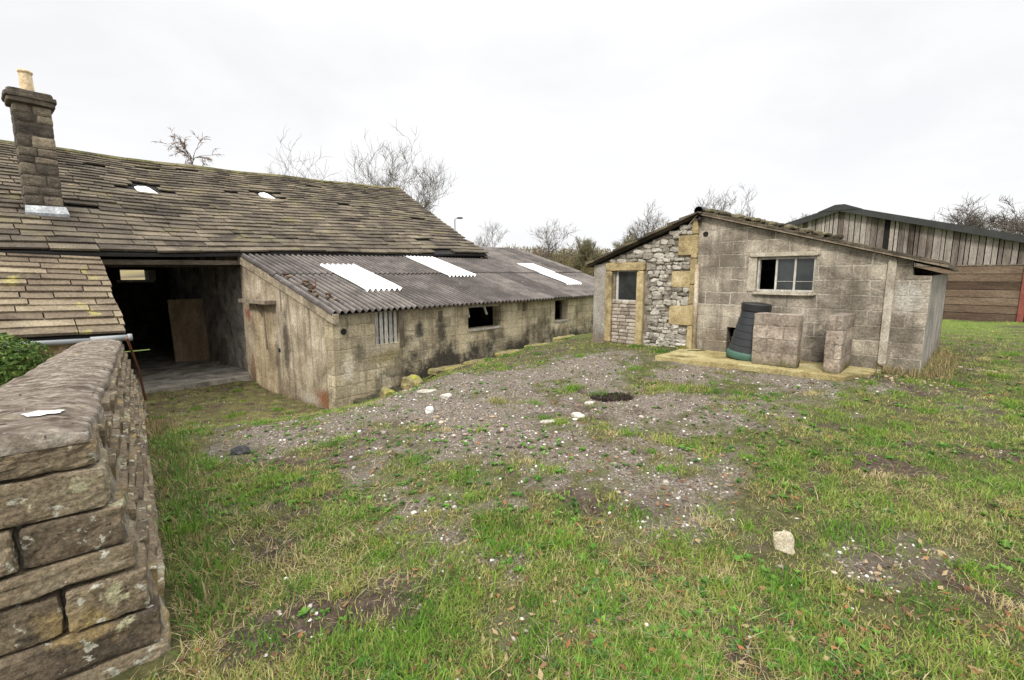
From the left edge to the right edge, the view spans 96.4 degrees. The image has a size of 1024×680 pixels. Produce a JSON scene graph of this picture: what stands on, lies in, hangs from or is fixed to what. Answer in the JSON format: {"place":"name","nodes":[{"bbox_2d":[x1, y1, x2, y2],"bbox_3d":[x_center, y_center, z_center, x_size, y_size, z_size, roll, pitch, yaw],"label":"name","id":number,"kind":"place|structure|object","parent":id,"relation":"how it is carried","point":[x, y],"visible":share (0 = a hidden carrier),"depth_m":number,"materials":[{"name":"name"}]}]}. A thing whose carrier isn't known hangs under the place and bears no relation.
{"place":"outdoors","nodes":[
{"label":"outdoors","id":0,"kind":"place"},
{"bbox_2d":[0,0,1023,258],"label":"sky","id":1,"kind":"structure","parent":0,"point":[585,114],"materials":[{"name":"white"}]},
{"bbox_2d":[107,270,1023,679],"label":"ground","id":2,"kind":"structure","parent":0,"point":[371,602],"depth_m":3.59,"materials":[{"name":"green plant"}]},
{"bbox_2d":[0,331,53,385],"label":"evergreen bush","id":3,"kind":"object","parent":2,"relation":"on","point":[14,363],"visible":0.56,"depth_m":6.23,"materials":[{"name":"green plant"}]},
{"bbox_2d":[0,252,132,370],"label":"stone outshut","id":4,"kind":"object","parent":2,"relation":"on","point":[57,304],"visible":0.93,"depth_m":7.85,"materials":[{"name":"stone"}]},
{"bbox_2d":[0,339,171,679],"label":"garden wall","id":5,"kind":"structure","parent":2,"relation":"on","point":[82,574],"depth_m":1.89,"materials":[{"name":"stone"}]},
{"bbox_2d":[126,337,146,399],"bbox_3d":[-6.315,0.521,7.724,0.050,1.273,1.149,-5,9,-32],"label":"iron rod","id":6,"kind":"object","parent":5,"relation":"attached to","point":[136,364],"visible":1,"depth_m":7.72,"materials":[{"name":"brown metal"}]},
{"bbox_2d":[142,414,185,437],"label":"ditch weeds","id":7,"kind":"object","parent":2,"relation":"on","point":[153,425],"visible":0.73,"depth_m":5.96,"materials":[{"name":"beige plant"}]},
{"bbox_2d":[152,127,224,168],"bbox_3d":[-21.149,-8.702,33.123,6.503,12.091,8.277,0,8,0],"label":"tree","id":8,"kind":"object","parent":2,"relation":"on","point":[184,145],"visible":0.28,"depth_m":31.27,"materials":[{"name":"plant"}]},
{"bbox_2d":[147,427,269,665],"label":"wall foot grass","id":9,"kind":"structure","parent":2,"relation":"on","point":[171,460],"depth_m":2.88,"materials":[{"name":"green plant"}]},
{"bbox_2d":[230,445,250,454],"bbox_3d":[-2.746,1.128,4.645,0.192,0.108,0.152,-1,8,-6],"label":"loose stone","id":10,"kind":"object","parent":2,"relation":"on","point":[241,449],"visible":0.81,"depth_m":4.60,"materials":[{"name":"grey stone"}]},
{"bbox_2d":[0,69,488,394],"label":"stone barn","id":11,"kind":"structure","parent":2,"relation":"on","point":[174,231],"depth_m":12.34,"materials":[{"name":"stone"}]},
{"bbox_2d":[167,298,209,361],"bbox_3d":[-9.463,-0.302,13.432,0.880,1.800,0.305,-6,10,-38],"label":"plywood board","id":12,"kind":"object","parent":11,"relation":"on","point":[188,330],"visible":1,"depth_m":13.41,"materials":[{"name":"brown wood"}]},
{"bbox_2d":[220,338,226,364],"bbox_3d":[-8.081,0.315,12.842,0.260,0.740,0.140,4,9,28],"label":"short board","id":13,"kind":"object","parent":11,"relation":"on","point":[223,354],"visible":1,"depth_m":12.81,"materials":[{"name":"brown wood"}]},
{"bbox_2d":[263,149,306,176],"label":"bare tree","id":14,"kind":"object","parent":2,"relation":"on","point":[280,164],"depth_m":47.05,"materials":[{"name":"grey plant"}]},
{"bbox_2d":[269,120,425,189],"bbox_3d":[-14.844,-10.788,40.784,12.216,14.228,13.394,-4,9,-26],"label":"bare tree","id":15,"kind":"object","parent":2,"relation":"on","point":[404,157],"visible":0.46,"depth_m":38.28,"materials":[{"name":"grey plant"}]},
{"bbox_2d":[380,387,394,397],"bbox_3d":[-2.302,1.014,8.480,0.254,0.279,0.264,-5,10,-34],"label":"kerb stone","id":16,"kind":"object","parent":2,"relation":"on","point":[384,391],"visible":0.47,"depth_m":8.40,"materials":[{"name":"beige stone"}]},
{"bbox_2d":[355,164,446,211],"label":"bare tree","id":17,"kind":"object","parent":2,"relation":"on","point":[418,195],"visible":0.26,"depth_m":40.06,"materials":[{"name":"grey plant"}]},
{"bbox_2d":[344,142,458,208],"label":"bare tree","id":18,"kind":"object","parent":2,"relation":"on","point":[435,182],"visible":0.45,"depth_m":41.24,"materials":[{"name":"grey plant"}]},
{"bbox_2d":[401,374,423,389],"bbox_3d":[-1.904,0.876,8.777,0.440,0.388,0.374,2,8,15],"label":"kerb stone","id":19,"kind":"object","parent":2,"relation":"on","point":[411,381],"visible":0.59,"depth_m":8.66,"materials":[{"name":"beige stone"}]},
{"bbox_2d":[237,246,593,409],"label":"lean to cowshed","id":20,"kind":"structure","parent":2,"relation":"on","point":[308,342],"depth_m":10.71,"materials":[{"name":"grey concrete"}]},
{"bbox_2d":[251,303,278,393],"bbox_3d":[-5.807,0.269,10.758,1.200,2.220,0.012,7,10,40],"label":"blocked doorway","id":21,"kind":"structure","parent":20,"relation":"in","point":[265,359],"depth_m":10.73,"materials":[{"name":"beige wood"}]},
{"bbox_2d":[468,304,501,331],"bbox_3d":[-0.746,-0.593,11.895,0.175,0.638,1.280,7,10,40],"label":"window frame","id":22,"kind":"structure","parent":20,"relation":"in","point":[484,306],"depth_m":11.84,"materials":[{"name":"grey wood"}]},
{"bbox_2d":[554,298,567,322],"bbox_3d":[1.498,-0.949,14.577,0.215,0.728,0.770,7,10,40],"label":"window frame","id":23,"kind":"structure","parent":20,"relation":"in","point":[565,298],"depth_m":14.83,"materials":[{"name":"grey concrete"}]},
{"bbox_2d":[416,389,434,393],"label":"loose stone","id":24,"kind":"object","parent":2,"relation":"on","point":[423,391],"visible":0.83,"depth_m":6.86,"materials":[{"name":"stone"}]},
{"bbox_2d":[425,406,433,413],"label":"loose stone","id":25,"kind":"object","parent":2,"relation":"on","point":[429,409],"visible":0.93,"depth_m":5.80,"materials":[{"name":"white stone"}]},
{"bbox_2d":[428,364,463,375],"bbox_3d":[-1.446,0.660,10.230,0.322,0.145,0.935,7,11,42],"label":"kerb stone","id":26,"kind":"object","parent":2,"relation":"on","point":[435,371],"visible":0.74,"depth_m":10.01,"materials":[{"name":"beige stone"}]},
{"bbox_2d":[440,393,451,398],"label":"loose stone","id":27,"kind":"object","parent":2,"relation":"on","point":[446,395],"visible":0.81,"depth_m":6.38,"materials":[{"name":"stone"}]},
{"bbox_2d":[462,358,485,364],"bbox_3d":[-0.779,0.537,10.953,0.331,0.142,0.934,7,11,42],"label":"kerb stone","id":28,"kind":"object","parent":2,"relation":"on","point":[469,362],"visible":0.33,"depth_m":10.75,"materials":[{"name":"beige stone"}]},
{"bbox_2d":[474,220,507,257],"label":"bare tree","id":29,"kind":"object","parent":2,"relation":"on","point":[483,245],"visible":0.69,"depth_m":57.88,"materials":[{"name":"grey plant"}]},
{"bbox_2d":[494,349,519,356],"bbox_3d":[-0.056,0.343,11.704,0.330,0.144,0.945,7,11,42],"label":"kerb stone","id":30,"kind":"object","parent":2,"relation":"on","point":[500,353],"visible":0.65,"depth_m":11.49,"materials":[{"name":"beige stone"}]},
{"bbox_2d":[524,343,547,347],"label":"kerb stone","id":31,"kind":"object","parent":2,"relation":"on","point":[536,344],"visible":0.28,"depth_m":12.43,"materials":[{"name":"beige stone"}]},
{"bbox_2d":[482,242,610,276],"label":"scrub","id":32,"kind":"object","parent":2,"relation":"on","point":[568,263],"visible":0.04,"depth_m":70.99,"materials":[{"name":"brown plant"}]},
{"bbox_2d":[540,419,553,423],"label":"loose stone","id":33,"kind":"object","parent":2,"relation":"on","point":[545,421],"visible":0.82,"depth_m":5.08,"materials":[{"name":"stone"}]},
{"bbox_2d":[526,217,581,263],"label":"bare tree","id":34,"kind":"object","parent":2,"relation":"on","point":[547,241],"visible":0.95,"depth_m":57.18,"materials":[{"name":"grey plant"}]},
{"bbox_2d":[552,335,573,341],"bbox_3d":[1.544,-0.047,13.328,0.322,0.147,0.928,7,11,42],"label":"kerb stone","id":35,"kind":"object","parent":2,"relation":"on","point":[558,338],"visible":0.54,"depth_m":13.07,"materials":[{"name":"beige stone"}]},
{"bbox_2d":[571,412,584,417],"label":"loose stone","id":36,"kind":"object","parent":2,"relation":"on","point":[577,414],"visible":0.89,"depth_m":5.32,"materials":[{"name":"stone"}]},
{"bbox_2d":[142,335,1023,679],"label":"weeds","id":37,"kind":"object","parent":2,"relation":"on","point":[664,623],"visible":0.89,"depth_m":2.61,"materials":[{"name":"green plant"}]},
{"bbox_2d":[564,234,605,273],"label":"bare tree","id":38,"kind":"object","parent":2,"relation":"on","point":[585,249],"visible":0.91,"depth_m":60.18,"materials":[{"name":"green plant"}]},
{"bbox_2d":[149,343,1023,679],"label":"fallen leaves","id":39,"kind":"object","parent":2,"relation":"on","point":[879,567],"visible":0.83,"depth_m":2.37,"materials":[{"name":"brown plant"}]},
{"bbox_2d":[584,401,594,404],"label":"loose stone","id":40,"kind":"object","parent":2,"relation":"on","point":[589,402],"visible":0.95,"depth_m":5.78,"materials":[{"name":"stone"}]},
{"bbox_2d":[589,391,633,401],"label":"burnt grass","id":41,"kind":"structure","parent":2,"relation":"on","point":[610,397],"depth_m":6.06,"materials":[{"name":"black plant"}]},
{"bbox_2d":[612,231,635,248],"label":"bare tree","id":42,"kind":"object","parent":2,"relation":"on","point":[627,239],"visible":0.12,"depth_m":58.06,"materials":[{"name":"plant"}]},
{"bbox_2d":[622,202,669,242],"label":"bare tree","id":43,"kind":"object","parent":2,"relation":"on","point":[648,228],"visible":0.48,"depth_m":44.72,"materials":[{"name":"grey plant"}]},
{"bbox_2d":[662,480,668,484],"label":"loose stone","id":44,"kind":"object","parent":2,"relation":"on","point":[665,482],"visible":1,"depth_m":3.62,"materials":[{"name":"stone"}]},
{"bbox_2d":[366,365,1023,620],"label":"rubble","id":45,"kind":"object","parent":2,"relation":"on","point":[891,378],"visible":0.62,"depth_m":5.17,"materials":[{"name":"stone"}]},
{"bbox_2d":[691,184,755,216],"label":"bare tree","id":46,"kind":"object","parent":2,"relation":"on","point":[725,205],"visible":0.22,"depth_m":45.33,"materials":[{"name":"grey plant"}]},
{"bbox_2d":[655,348,881,381],"bbox_3d":[4.051,0.460,7.536,3.051,0.200,1.330,8,11,44],"label":"concrete apron","id":47,"kind":"object","parent":2,"relation":"on","point":[719,359],"visible":0.44,"depth_m":7.23,"materials":[{"name":"beige concrete"}]},
{"bbox_2d":[726,302,771,360],"bbox_3d":[4.091,-0.161,7.795,0.708,0.958,0.708,-8,16,-44],"label":"compost bin","id":48,"kind":"object","parent":47,"relation":"on","point":[739,347],"visible":0.65,"depth_m":7.63,"materials":[{"name":"black plastic"}]},
{"bbox_2d":[751,312,803,367],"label":"block pier","id":49,"kind":"structure","parent":47,"relation":"on","point":[777,338],"depth_m":7.11,"materials":[{"name":"grey concrete"}]},
{"bbox_2d":[823,312,854,373],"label":"block pier","id":50,"kind":"structure","parent":47,"relation":"on","point":[838,341],"depth_m":6.63,"materials":[{"name":"grey concrete"}]},
{"bbox_2d":[585,206,958,374],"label":"block shed","id":51,"kind":"structure","parent":2,"relation":"on","point":[697,277],"depth_m":8.12,"materials":[{"name":"concrete"}]},
{"bbox_2d":[756,256,816,291],"bbox_3d":[4.645,-1.112,7.768,0.070,0.585,0.870,-8,11,-44],"label":"window frame","id":52,"kind":"structure","parent":51,"relation":"in","point":[792,274],"depth_m":7.68,"materials":[{"name":"white wood"}]},
{"bbox_2d":[773,531,794,554],"bbox_3d":[1.660,1.245,2.799,0.118,0.146,0.096,3,8,20],"label":"loose stone","id":53,"kind":"object","parent":2,"relation":"on","point":[783,541],"visible":0.81,"depth_m":2.78,"materials":[{"name":"beige stone"}]},
{"bbox_2d":[782,204,1023,321],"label":"timber barn","id":54,"kind":"structure","parent":2,"relation":"on","point":[985,282],"depth_m":18.97,"materials":[{"name":"brown wood"}]},
{"bbox_2d":[859,347,969,383],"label":"dry weeds","id":55,"kind":"object","parent":2,"relation":"on","point":[941,362],"visible":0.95,"depth_m":6.81,"materials":[{"name":"beige plant"}]},
{"bbox_2d":[937,550,945,555],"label":"loose stone","id":56,"kind":"object","parent":2,"relation":"on","point":[939,552],"visible":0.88,"depth_m":2.71,"materials":[{"name":"stone"}]},
{"bbox_2d":[933,194,1007,232],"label":"bare tree","id":57,"kind":"object","parent":2,"relation":"on","point":[975,221],"visible":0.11,"depth_m":45.38,"materials":[{"name":"brown plant"}]},
{"bbox_2d":[978,195,1023,234],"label":"bare tree","id":58,"kind":"object","parent":2,"relation":"on","point":[1017,224],"visible":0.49,"depth_m":48.14,"materials":[{"name":"brown plant"}]},
{"bbox_2d":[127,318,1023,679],"bbox_3d":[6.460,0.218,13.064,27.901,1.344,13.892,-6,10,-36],"label":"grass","id":59,"kind":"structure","parent":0,"point":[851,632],"depth_m":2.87,"materials":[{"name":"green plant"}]}
]}

